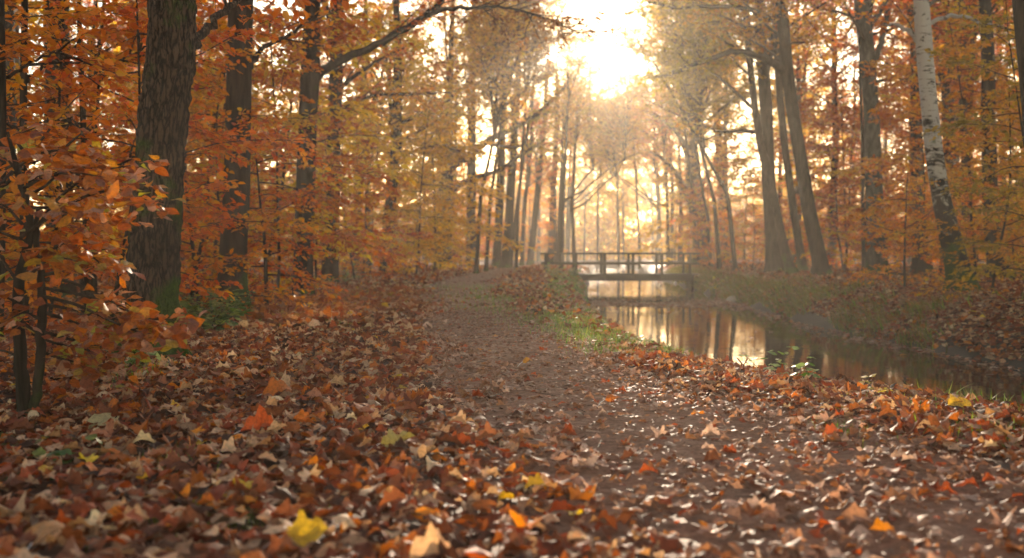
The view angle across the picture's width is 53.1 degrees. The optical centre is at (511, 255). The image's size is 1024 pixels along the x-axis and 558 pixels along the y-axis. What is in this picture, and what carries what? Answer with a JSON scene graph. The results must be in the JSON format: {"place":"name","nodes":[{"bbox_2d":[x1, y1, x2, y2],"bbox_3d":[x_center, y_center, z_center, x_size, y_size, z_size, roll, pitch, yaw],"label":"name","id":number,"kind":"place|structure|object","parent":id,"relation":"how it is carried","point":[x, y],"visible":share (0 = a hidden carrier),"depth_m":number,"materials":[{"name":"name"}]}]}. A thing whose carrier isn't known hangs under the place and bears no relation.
{"place":"outdoors","nodes":[
{"label":"outdoors","id":0,"kind":"place"},
{"bbox_2d":[0,258,1023,557],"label":"ground","id":1,"kind":"structure","parent":0,"point":[810,318],"depth_m":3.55,"materials":[{"name":"plant"}]},
{"bbox_2d":[5,0,42,280],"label":"beech tree","id":2,"kind":"object","parent":1,"relation":"on","point":[9,25],"visible":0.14,"depth_m":25.99,"materials":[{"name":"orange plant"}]},
{"bbox_2d":[43,0,77,298],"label":"oak tree","id":3,"kind":"object","parent":1,"relation":"on","point":[68,286],"visible":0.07,"depth_m":16.83,"materials":[{"name":"brown plant"}]},
{"bbox_2d":[0,0,138,336],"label":"beech sapling","id":4,"kind":"object","parent":1,"relation":"on","point":[100,59],"visible":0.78,"depth_m":8.00,"materials":[{"name":"orange plant"}]},
{"bbox_2d":[6,0,144,322],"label":"beech sapling","id":5,"kind":"object","parent":1,"relation":"on","point":[27,80],"visible":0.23,"depth_m":10.01,"materials":[{"name":"orange plant"}]},
{"bbox_2d":[14,0,141,251],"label":"beech tree","id":6,"kind":"object","parent":1,"relation":"on","point":[17,62],"visible":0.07,"depth_m":33.49,"materials":[{"name":"brown plant"}]},
{"bbox_2d":[0,0,195,303],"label":"beech sapling","id":7,"kind":"object","parent":1,"relation":"on","point":[32,33],"visible":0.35,"depth_m":8.95,"materials":[{"name":"orange plant"}]},
{"bbox_2d":[0,109,206,425],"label":"beech shrub","id":8,"kind":"object","parent":1,"relation":"on","point":[138,316],"visible":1,"depth_m":4.63,"materials":[{"name":"orange plant"}]},
{"bbox_2d":[7,0,203,315],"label":"beech sapling","id":9,"kind":"object","parent":1,"relation":"on","point":[127,53],"visible":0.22,"depth_m":10.48,"materials":[{"name":"orange plant"}]},
{"bbox_2d":[5,0,217,305],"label":"beech sapling","id":10,"kind":"object","parent":1,"relation":"on","point":[34,19],"visible":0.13,"depth_m":13.09,"materials":[{"name":"orange plant"}]},
{"bbox_2d":[6,1,217,311],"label":"beech sapling","id":11,"kind":"object","parent":1,"relation":"on","point":[94,279],"visible":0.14,"depth_m":12.19,"materials":[{"name":"orange plant"}]},
{"bbox_2d":[4,0,245,313],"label":"beech sapling","id":12,"kind":"object","parent":1,"relation":"on","point":[187,174],"visible":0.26,"depth_m":10.86,"materials":[{"name":"orange plant"}]},
{"bbox_2d":[4,0,330,334],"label":"beech sapling","id":13,"kind":"object","parent":1,"relation":"on","point":[214,184],"visible":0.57,"depth_m":9.51,"materials":[{"name":"orange plant"}]},
{"bbox_2d":[38,3,319,307],"bbox_3d":[-4.036,-1.264,12.810,3.351,4.187,2.900,0,0,-6],"label":"beech sapling","id":14,"kind":"object","parent":1,"relation":"on","point":[282,225],"visible":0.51,"depth_m":12.52,"materials":[{"name":"orange plant"}]},
{"bbox_2d":[41,40,340,301],"bbox_3d":[-4.434,-1.220,14.752,3.874,4.208,3.234,0,0,25],"label":"beech sapling","id":15,"kind":"object","parent":1,"relation":"on","point":[299,119],"visible":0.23,"depth_m":14.95,"materials":[{"name":"orange plant"}]},
{"bbox_2d":[44,0,357,287],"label":"beech sapling","id":16,"kind":"object","parent":1,"relation":"on","point":[212,72],"visible":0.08,"depth_m":18.99,"materials":[{"name":"orange plant"}]},
{"bbox_2d":[92,0,335,265],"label":"beech sapling","id":17,"kind":"object","parent":1,"relation":"on","point":[265,59],"visible":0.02,"depth_m":24.43,"materials":[{"name":"orange plant"}]},
{"bbox_2d":[123,58,308,294],"bbox_3d":[-4.533,-1.006,15.182,2.940,3.826,3.521,0,0,16],"label":"beech sapling","id":18,"kind":"object","parent":1,"relation":"on","point":[254,191],"visible":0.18,"depth_m":15.20,"materials":[{"name":"orange plant"}]},
{"bbox_2d":[179,292,254,336],"bbox_3d":[-2.810,0.542,9.572,0.881,0.485,0.973,0,0,0],"label":"bramble plant","id":19,"kind":"object","parent":1,"relation":"on","point":[210,321],"visible":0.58,"depth_m":9.50,"materials":[{"name":"green plant"}]},
{"bbox_2d":[107,0,364,357],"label":"oak tree","id":20,"kind":"object","parent":1,"relation":"on","point":[175,37],"visible":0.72,"depth_m":7.12,"materials":[{"name":"brown plant"}]},
{"bbox_2d":[184,122,353,303],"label":"beech sapling","id":21,"kind":"object","parent":1,"relation":"on","point":[265,285],"visible":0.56,"depth_m":14.44,"materials":[{"name":"orange plant"}]},
{"bbox_2d":[215,0,358,307],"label":"oak tree","id":22,"kind":"object","parent":1,"relation":"on","point":[239,88],"visible":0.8,"depth_m":13.08,"materials":[{"name":"brown plant"}]},
{"bbox_2d":[261,510,327,549],"bbox_3d":[-0.528,0.674,2.495,0.157,0.091,0.073,0,0,-22],"label":"fallen leaf","id":23,"kind":"object","parent":1,"relation":"on","point":[304,530],"visible":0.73,"depth_m":2.52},
{"bbox_2d":[180,0,424,293],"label":"beech sapling","id":24,"kind":"object","parent":1,"relation":"on","point":[340,232],"visible":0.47,"depth_m":17.19,"materials":[{"name":"orange plant"}]},
{"bbox_2d":[183,1,421,294],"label":"beech sapling","id":25,"kind":"object","parent":1,"relation":"on","point":[361,112],"visible":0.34,"depth_m":20.10,"materials":[{"name":"orange plant"}]},
{"bbox_2d":[248,68,416,277],"bbox_3d":[-4.809,-2.021,25.086,4.253,5.705,3.737,0,0,-39],"label":"beech sapling","id":26,"kind":"object","parent":1,"relation":"on","point":[362,202],"visible":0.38,"depth_m":25.07,"materials":[{"name":"orange plant"}]},
{"bbox_2d":[320,0,346,281],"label":"beech tree","id":27,"kind":"object","parent":1,"relation":"on","point":[333,270],"visible":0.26,"depth_m":25.92,"materials":[{"name":"brown plant"}]},
{"bbox_2d":[268,104,433,281],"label":"beech sapling","id":28,"kind":"object","parent":1,"relation":"on","point":[413,234],"visible":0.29,"depth_m":27.08,"materials":[{"name":"orange plant"}]},
{"bbox_2d":[314,145,413,277],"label":"beech sapling","id":29,"kind":"object","parent":1,"relation":"on","point":[404,184],"visible":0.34,"depth_m":30.46,"materials":[{"name":"orange plant"}]},
{"bbox_2d":[266,0,474,119],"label":"young oak tree","id":30,"kind":"object","parent":1,"relation":"on","point":[378,58],"visible":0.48,"depth_m":31.81,"materials":[{"name":"orange plant"}]},
{"bbox_2d":[289,0,462,269],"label":"beech tree","id":31,"kind":"object","parent":1,"relation":"on","point":[422,11],"visible":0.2,"depth_m":48.24,"materials":[{"name":"brown plant"}]},
{"bbox_2d":[313,51,455,273],"bbox_3d":[-5.498,-3.324,37.005,6.258,8.407,6.300,0,0,14],"label":"beech sapling","id":32,"kind":"object","parent":1,"relation":"on","point":[431,220],"visible":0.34,"depth_m":37.15,"materials":[{"name":"orange plant"}]},
{"bbox_2d":[318,0,497,273],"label":"maple tree","id":33,"kind":"object","parent":1,"relation":"on","point":[392,103],"visible":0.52,"depth_m":37.25,"materials":[{"name":"orange plant"}]},
{"bbox_2d":[369,154,467,273],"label":"beech sapling","id":34,"kind":"object","parent":1,"relation":"on","point":[406,198],"visible":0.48,"depth_m":40.77,"materials":[{"name":"orange plant"}]},
{"bbox_2d":[354,68,505,273],"bbox_3d":[-3.621,-2.849,36.213,5.573,7.437,5.536,0,0,-36],"label":"beech sapling","id":35,"kind":"object","parent":1,"relation":"on","point":[409,106],"visible":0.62,"depth_m":35.81,"materials":[{"name":"orange plant"}]},
{"bbox_2d":[376,130,485,268],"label":"beech sapling","id":36,"kind":"object","parent":1,"relation":"on","point":[456,248],"visible":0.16,"depth_m":45.80,"materials":[{"name":"orange plant"}]},
{"bbox_2d":[386,123,492,269],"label":"beech sapling","id":37,"kind":"object","parent":1,"relation":"on","point":[468,250],"visible":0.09,"depth_m":47.80,"materials":[{"name":"orange plant"}]},
{"bbox_2d":[364,31,539,272],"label":"beech sapling","id":38,"kind":"object","parent":1,"relation":"on","point":[504,239],"visible":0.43,"depth_m":43.26,"materials":[{"name":"orange plant"}]},
{"bbox_2d":[291,0,621,294],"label":"oak tree","id":39,"kind":"object","parent":1,"relation":"on","point":[309,84],"visible":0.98,"depth_m":19.14,"materials":[{"name":"brown plant"}]},
{"bbox_2d":[424,3,532,266],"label":"beech tree","id":40,"kind":"object","parent":1,"relation":"on","point":[471,167],"visible":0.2,"depth_m":60.77,"materials":[{"name":"brown plant"}]},
{"bbox_2d":[379,0,589,267],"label":"oak tree","id":41,"kind":"object","parent":1,"relation":"on","point":[452,54],"visible":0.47,"depth_m":57.49,"materials":[{"name":"brown plant"}]},
{"bbox_2d":[457,5,539,267],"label":"beech tree","id":42,"kind":"object","parent":1,"relation":"on","point":[496,255],"visible":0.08,"depth_m":62.78,"materials":[{"name":"brown plant"}]},
{"bbox_2d":[429,0,579,270],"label":"beech tree","id":43,"kind":"object","parent":1,"relation":"on","point":[525,68],"visible":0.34,"depth_m":49.93,"materials":[{"name":"brown plant"}]},
{"bbox_2d":[449,0,561,273],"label":"beech tree","id":44,"kind":"object","parent":1,"relation":"on","point":[487,41],"visible":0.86,"depth_m":42.88,"materials":[{"name":"orange plant"}]},
{"bbox_2d":[460,16,564,267],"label":"beech tree","id":45,"kind":"object","parent":1,"relation":"on","point":[505,262],"visible":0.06,"depth_m":61.79,"materials":[{"name":"brown plant"}]},
{"bbox_2d":[493,0,559,267],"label":"beech tree","id":46,"kind":"object","parent":1,"relation":"on","point":[532,41],"visible":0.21,"depth_m":56.93,"materials":[{"name":"brown plant"}]},
{"bbox_2d":[505,95,555,265],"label":"beech tree","id":47,"kind":"object","parent":1,"relation":"on","point":[530,160],"visible":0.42,"depth_m":77.87,"materials":[{"name":"brown plant"}]},
{"bbox_2d":[491,59,576,264],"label":"beech tree","id":48,"kind":"object","parent":1,"relation":"on","point":[532,239],"visible":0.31,"depth_m":79.80,"materials":[{"name":"brown plant"}]},
{"bbox_2d":[514,170,567,263],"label":"beech sapling","id":49,"kind":"object","parent":1,"relation":"on","point":[547,224],"visible":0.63,"depth_m":84.00,"materials":[{"name":"orange plant"}]},
{"bbox_2d":[494,0,604,266],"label":"beech tree","id":50,"kind":"object","parent":1,"relation":"on","point":[557,3],"visible":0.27,"depth_m":65.87,"materials":[{"name":"brown plant"}]},
{"bbox_2d":[506,81,595,261],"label":"beech tree","id":51,"kind":"object","parent":1,"relation":"on","point":[551,234],"visible":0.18,"depth_m":87.77,"materials":[{"name":"brown plant"}]},
{"bbox_2d":[113,163,1019,260],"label":"woodland","id":52,"kind":"object","parent":1,"relation":"on","point":[607,232],"visible":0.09,"depth_m":159.45,"materials":[{"name":"plant"}]},
{"bbox_2d":[553,29,596,261],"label":"beech tree","id":53,"kind":"object","parent":1,"relation":"on","point":[573,50],"visible":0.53,"depth_m":83.93,"materials":[{"name":"brown plant"}]},
{"bbox_2d":[537,59,640,261],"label":"beech tree","id":54,"kind":"object","parent":1,"relation":"on","point":[594,72],"visible":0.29,"depth_m":71.22,"materials":[{"name":"orange plant"}]},
{"bbox_2d":[536,52,658,267],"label":"beech tree","id":55,"kind":"object","parent":1,"relation":"on","point":[625,118],"visible":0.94,"depth_m":53.99,"materials":[{"name":"yellow plant"}]},
{"bbox_2d":[546,84,650,252],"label":"beech tree","id":56,"kind":"object","parent":1,"relation":"on","point":[586,95],"visible":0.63,"depth_m":61.96,"materials":[{"name":"orange plant"}]},
{"bbox_2d":[587,152,645,266],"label":"beech tree","id":57,"kind":"object","parent":1,"relation":"on","point":[608,194],"visible":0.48,"depth_m":122.98,"materials":[{"name":"brown plant"}]},
{"bbox_2d":[540,253,700,288],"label":"footbridge","id":58,"kind":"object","parent":1,"relation":"on","point":[603,275],"visible":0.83,"depth_m":42.66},
{"bbox_2d":[574,90,682,266],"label":"beech tree","id":59,"kind":"object","parent":1,"relation":"on","point":[663,140],"visible":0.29,"depth_m":70.95,"materials":[{"name":"orange plant"}]},
{"bbox_2d":[607,123,677,261],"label":"beech tree","id":60,"kind":"object","parent":1,"relation":"on","point":[657,208],"visible":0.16,"depth_m":97.94,"materials":[{"name":"orange plant"}]},
{"bbox_2d":[620,87,688,261],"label":"beech tree","id":61,"kind":"object","parent":1,"relation":"on","point":[670,148],"visible":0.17,"depth_m":79.27,"materials":[{"name":"orange plant"}]},
{"bbox_2d":[623,150,712,265],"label":"beech sapling","id":62,"kind":"object","parent":1,"relation":"on","point":[664,180],"visible":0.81,"depth_m":66.02,"materials":[{"name":"orange plant"}]},
{"bbox_2d":[610,0,736,263],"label":"beech tree","id":63,"kind":"object","parent":1,"relation":"on","point":[648,20],"visible":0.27,"depth_m":63.94,"materials":[{"name":"brown plant"}]},
{"bbox_2d":[629,3,748,265],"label":"beech tree","id":64,"kind":"object","parent":1,"relation":"on","point":[701,185],"visible":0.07,"depth_m":57.92,"materials":[{"name":"brown plant"}]},
{"bbox_2d":[625,39,754,263],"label":"oak tree","id":65,"kind":"object","parent":1,"relation":"on","point":[667,162],"visible":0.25,"depth_m":67.44,"materials":[{"name":"brown plant"}]},
{"bbox_2d":[610,0,784,268],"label":"beech tree","id":66,"kind":"object","parent":1,"relation":"on","point":[631,45],"visible":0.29,"depth_m":46.80,"materials":[{"name":"orange plant"}]},
{"bbox_2d":[641,0,757,270],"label":"beech tree","id":67,"kind":"object","parent":1,"relation":"on","point":[695,136],"visible":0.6,"depth_m":41.78,"materials":[{"name":"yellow plant"}]},
{"bbox_2d":[673,171,742,264],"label":"beech sapling","id":68,"kind":"object","parent":1,"relation":"on","point":[692,218],"visible":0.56,"depth_m":61.87,"materials":[{"name":"orange plant"}]},
{"bbox_2d":[674,55,778,263],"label":"beech tree","id":69,"kind":"object","parent":1,"relation":"on","point":[722,146],"visible":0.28,"depth_m":65.17,"materials":[{"name":"brown plant"}]},
{"bbox_2d":[696,155,764,260],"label":"beech sapling","id":70,"kind":"object","parent":1,"relation":"on","point":[713,235],"visible":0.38,"depth_m":60.06,"materials":[{"name":"orange plant"}]},
{"bbox_2d":[686,128,787,266],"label":"beech sapling","id":71,"kind":"object","parent":1,"relation":"on","point":[728,164],"visible":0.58,"depth_m":54.96,"materials":[{"name":"orange plant"}]},
{"bbox_2d":[650,0,847,271],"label":"beech tree","id":72,"kind":"object","parent":1,"relation":"on","point":[773,260],"visible":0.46,"depth_m":36.81,"materials":[{"name":"brown plant"}]},
{"bbox_2d":[624,0,876,275],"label":"oak tree","id":73,"kind":"object","parent":1,"relation":"on","point":[784,68],"visible":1,"depth_m":31.29,"materials":[{"name":"brown plant"}]},
{"bbox_2d":[710,144,792,267],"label":"beech sapling","id":74,"kind":"object","parent":1,"relation":"on","point":[742,225],"visible":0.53,"depth_m":45.10,"materials":[{"name":"orange plant"}]},
{"bbox_2d":[672,0,836,273],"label":"beech tree","id":75,"kind":"object","parent":1,"relation":"on","point":[786,255],"visible":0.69,"depth_m":33.92,"materials":[{"name":"brown plant"}]},
{"bbox_2d":[695,0,838,270],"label":"beech tree","id":76,"kind":"object","parent":1,"relation":"on","point":[797,234],"visible":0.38,"depth_m":35.88,"materials":[{"name":"brown plant"}]},
{"bbox_2d":[711,8,845,212],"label":"beech tree","id":77,"kind":"object","parent":1,"relation":"on","point":[742,115],"visible":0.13,"depth_m":59.60,"materials":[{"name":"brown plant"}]},
{"bbox_2d":[737,124,854,268],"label":"beech sapling","id":78,"kind":"object","parent":1,"relation":"on","point":[756,224],"visible":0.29,"depth_m":43.78,"materials":[{"name":"orange plant"}]},
{"bbox_2d":[735,7,858,264],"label":"beech tree","id":79,"kind":"object","parent":1,"relation":"on","point":[799,98],"visible":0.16,"depth_m":53.45,"materials":[{"name":"brown plant"}]},
{"bbox_2d":[792,0,888,267],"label":"beech tree","id":80,"kind":"object","parent":1,"relation":"on","point":[835,103],"visible":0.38,"depth_m":43.87,"materials":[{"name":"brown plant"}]},
{"bbox_2d":[755,36,929,267],"bbox_3d":[12.399,-3.870,38.856,6.977,9.310,6.930,0,0,0],"label":"beech sapling","id":81,"kind":"object","parent":1,"relation":"on","point":[893,90],"visible":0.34,"depth_m":37.99,"materials":[{"name":"orange plant"}]},
{"bbox_2d":[775,64,909,270],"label":"beech sapling","id":82,"kind":"object","parent":1,"relation":"on","point":[835,113],"visible":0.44,"depth_m":37.22,"materials":[{"name":"orange plant"}]},
{"bbox_2d":[778,136,907,271],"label":"beech sapling","id":83,"kind":"object","parent":1,"relation":"on","point":[834,173],"visible":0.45,"depth_m":35.97,"materials":[{"name":"orange plant"}]},
{"bbox_2d":[663,265,1023,357],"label":"bank grass","id":84,"kind":"structure","parent":1,"relation":"on","point":[700,277],"depth_m":22.25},
{"bbox_2d":[748,0,951,275],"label":"beech tree","id":85,"kind":"object","parent":1,"relation":"on","point":[872,132],"visible":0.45,"depth_m":30.31,"materials":[{"name":"brown plant"}]},
{"bbox_2d":[859,37,865,271],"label":"beech tree","id":86,"kind":"object","parent":1,"relation":"on","point":[863,248],"visible":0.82,"depth_m":28.96,"materials":[{"name":"brown plant"}]},
{"bbox_2d":[816,96,959,257],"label":"beech sapling","id":87,"kind":"object","parent":1,"relation":"on","point":[846,131],"visible":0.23,"depth_m":36.45,"materials":[{"name":"orange plant"}]},
{"bbox_2d":[841,164,967,286],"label":"beech sapling","id":88,"kind":"object","parent":1,"relation":"on","point":[914,183],"visible":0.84,"depth_m":19.68,"materials":[{"name":"orange plant"}]},
{"bbox_2d":[801,0,1020,266],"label":"beech tree","id":89,"kind":"object","parent":1,"relation":"on","point":[852,54],"visible":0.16,"depth_m":40.04,"materials":[{"name":"orange plant"}]},
{"bbox_2d":[842,91,1010,284],"bbox_3d":[8.672,-1.364,21.617,3.351,4.187,2.900,0,0,25],"label":"beech sapling","id":90,"kind":"object","parent":1,"relation":"on","point":[901,140],"visible":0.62,"depth_m":21.53,"materials":[{"name":"orange plant"}]},
{"bbox_2d":[844,0,1011,273],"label":"oak tree","id":91,"kind":"object","parent":1,"relation":"on","point":[910,12],"visible":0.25,"depth_m":32.82,"materials":[{"name":"brown plant"}]},
{"bbox_2d":[842,0,1020,209],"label":"beech tree","id":92,"kind":"object","parent":1,"relation":"on","point":[937,79],"visible":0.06,"depth_m":44.09,"materials":[{"name":"orange plant"}]},
{"bbox_2d":[840,23,1023,275],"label":"beech sapling","id":93,"kind":"object","parent":1,"relation":"on","point":[894,39],"visible":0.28,"depth_m":28.59,"materials":[{"name":"orange plant"}]},
{"bbox_2d":[843,0,1023,280],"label":"beech sapling","id":94,"kind":"object","parent":1,"relation":"on","point":[1016,229],"visible":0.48,"depth_m":24.11,"materials":[{"name":"orange plant"}]},
{"bbox_2d":[853,0,1014,290],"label":"birch tree","id":95,"kind":"object","parent":1,"relation":"on","point":[921,35],"visible":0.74,"depth_m":18.08,"materials":[{"name":"white plant"}]},
{"bbox_2d":[880,0,1015,279],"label":"birch tree","id":96,"kind":"object","parent":1,"relation":"on","point":[988,84],"visible":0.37,"depth_m":25.87,"materials":[{"name":"brown plant"}]},
{"bbox_2d":[890,0,1017,265],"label":"beech tree","id":97,"kind":"object","parent":1,"relation":"on","point":[961,130],"visible":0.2,"depth_m":33.07,"materials":[{"name":"brown plant"}]},
{"bbox_2d":[886,51,1023,300],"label":"beech sapling","id":98,"kind":"object","parent":1,"relation":"on","point":[968,150],"visible":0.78,"depth_m":17.18,"materials":[{"name":"orange plant"}]},
{"bbox_2d":[920,0,1023,282],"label":"beech sapling","id":99,"kind":"object","parent":1,"relation":"on","point":[961,122],"visible":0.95,"depth_m":14.81,"materials":[{"name":"orange plant"}]},
{"bbox_2d":[936,42,1023,258],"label":"beech sapling","id":100,"kind":"object","parent":1,"relation":"on","point":[1001,145],"visible":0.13,"depth_m":32.74,"materials":[{"name":"orange plant"}]},
{"bbox_2d":[946,66,1023,273],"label":"beech sapling","id":101,"kind":"object","parent":1,"relation":"on","point":[978,152],"visible":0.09,"depth_m":30.36,"materials":[{"name":"orange plant"}]},
{"bbox_2d":[1012,0,1023,136],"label":"oak tree","id":102,"kind":"object","parent":1,"relation":"on","point":[1018,11],"visible":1,"depth_m":12.96,"materials":[{"name":"brown plant"}]},
{"bbox_2d":[16,0,1019,258],"label":"sky","id":103,"kind":"structure","parent":0,"point":[613,10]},
{"bbox_2d":[72,271,1023,552],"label":"grass","id":104,"kind":"structure","parent":0,"point":[582,335],"depth_m":10.19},
{"bbox_2d":[400,262,1023,557],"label":"path","id":105,"kind":"structure","parent":0,"point":[954,531],"depth_m":3.61,"materials":[{"name":"soil"}]},
{"bbox_2d":[587,267,1023,408],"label":"water","id":106,"kind":"structure","parent":0,"point":[835,356],"depth_m":16.16,"materials":[{"name":"black liquid"}]},
{"bbox_2d":[588,281,1023,385],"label":"floating leaves","id":107,"kind":"object","parent":106,"relation":"on","point":[671,304],"visible":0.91,"depth_m":26.32,"materials":[{"name":"brown plant"}]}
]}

